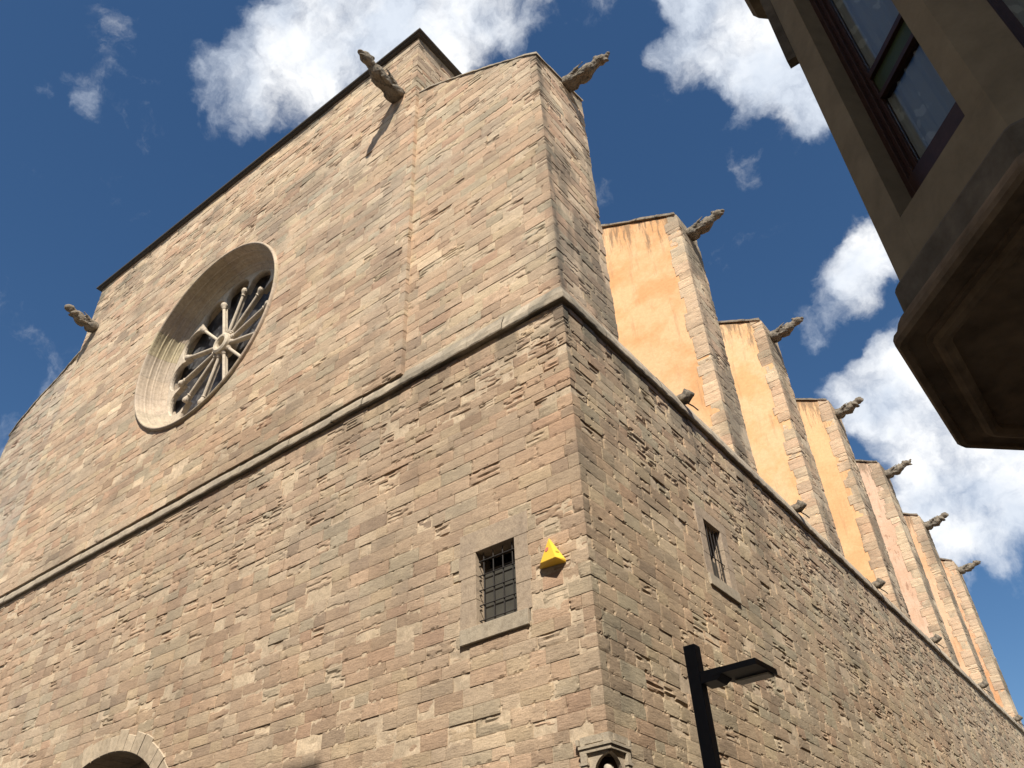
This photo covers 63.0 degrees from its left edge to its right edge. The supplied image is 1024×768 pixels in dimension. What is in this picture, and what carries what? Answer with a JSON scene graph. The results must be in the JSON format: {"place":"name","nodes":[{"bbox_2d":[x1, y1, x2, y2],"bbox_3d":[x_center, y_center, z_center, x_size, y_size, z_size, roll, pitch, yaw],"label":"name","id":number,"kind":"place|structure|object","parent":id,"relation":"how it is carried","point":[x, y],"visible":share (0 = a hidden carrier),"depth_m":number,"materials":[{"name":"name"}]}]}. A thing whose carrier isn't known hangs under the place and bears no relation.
{"place":"outdoors","nodes":[
{"label":"outdoors","id":0,"kind":"place"},
{"bbox_2d":[0,28,1023,767],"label":"church","id":1,"kind":"structure","parent":0,"point":[362,400],"depth_m":20.24,"materials":[{"name":"stone"}]},
{"bbox_2d":[134,242,278,430],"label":"rose window","id":2,"kind":"structure","parent":1,"relation":"in","point":[213,326],"depth_m":28.51,"materials":[{"name":"stone"}]},
{"bbox_2d":[459,510,532,646],"bbox_3d":[-0.163,3.413,14.415,1.570,2.050,0.550,-27,-44,27],"label":"window","id":3,"kind":"structure","parent":1,"relation":"in","point":[495,567],"depth_m":14.36,"materials":[{"name":"brown stone"}]},
{"bbox_2d":[540,539,565,568],"bbox_3d":[0.600,2.725,13.687,0.532,0.527,0.192,-27,-44,27],"label":"alarm box","id":4,"kind":"object","parent":1,"relation":"attached to","point":[552,555],"visible":1,"depth_m":13.58,"materials":[{"name":"yellow plastic"}]},
{"bbox_2d":[604,763,613,767],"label":"statue","id":5,"kind":"object","parent":1,"relation":"on","point":[608,765],"visible":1,"depth_m":11.40,"materials":[{"name":"stone"}]},
{"bbox_2d":[692,502,741,604],"bbox_3d":[4.234,3.736,18.067,0.550,1.900,1.530,-27,-44,27],"label":"window","id":6,"kind":"structure","parent":1,"relation":"in","point":[717,557],"depth_m":18.11,"materials":[{"name":"brown stone"}]},
{"bbox_2d":[0,0,1023,726],"label":"sky","id":7,"kind":"structure","parent":0,"point":[119,119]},
{"bbox_2d":[683,644,777,767],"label":"street lamp","id":8,"kind":"object","parent":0,"point":[743,672],"visible":1,"depth_m":7.56,"materials":[{"name":"black metal"}]},
{"bbox_2d":[745,0,1023,449],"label":"house","id":9,"kind":"structure","parent":0,"point":[920,103],"depth_m":5.50,"materials":[{"name":"paint"}]},
{"bbox_2d":[809,0,964,197],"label":"window","id":10,"kind":"structure","parent":9,"relation":"in","point":[914,114],"depth_m":6.23,"materials":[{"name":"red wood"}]},
{"bbox_2d":[987,0,1023,47],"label":"window","id":11,"kind":"structure","parent":9,"relation":"in","point":[1011,12],"depth_m":5.33,"materials":[{"name":"red wood"}]}
]}

